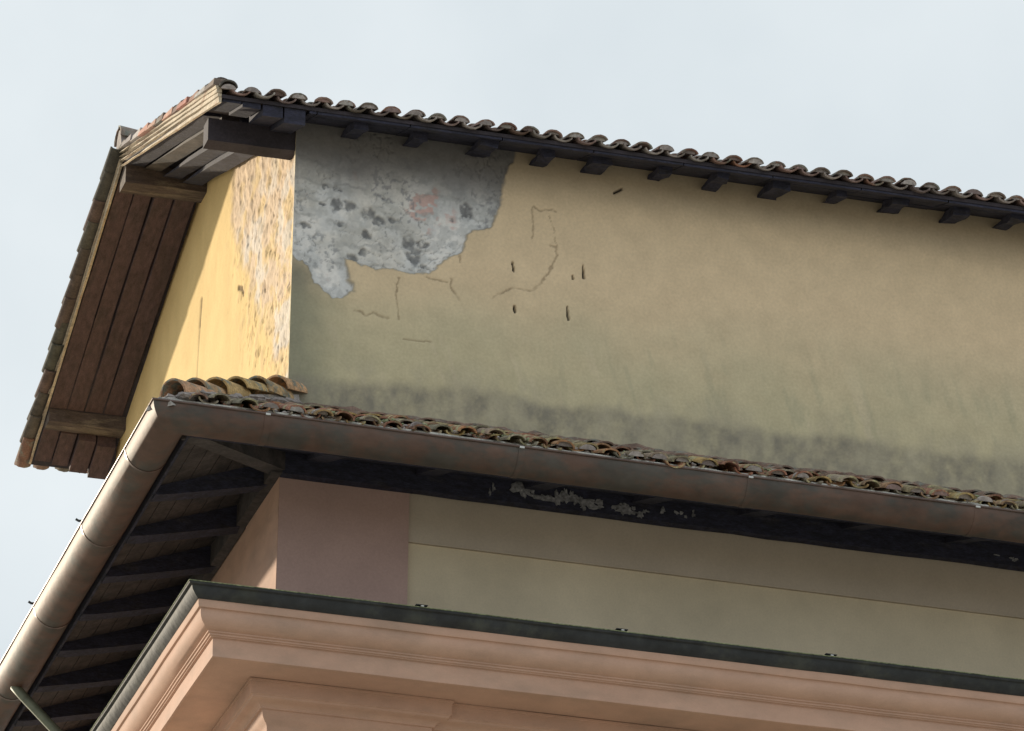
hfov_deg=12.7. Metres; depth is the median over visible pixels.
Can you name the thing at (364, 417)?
house
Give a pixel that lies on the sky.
(923, 91)
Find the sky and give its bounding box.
[0,0,1023,660]
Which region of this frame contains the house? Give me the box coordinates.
[0,77,1023,730]

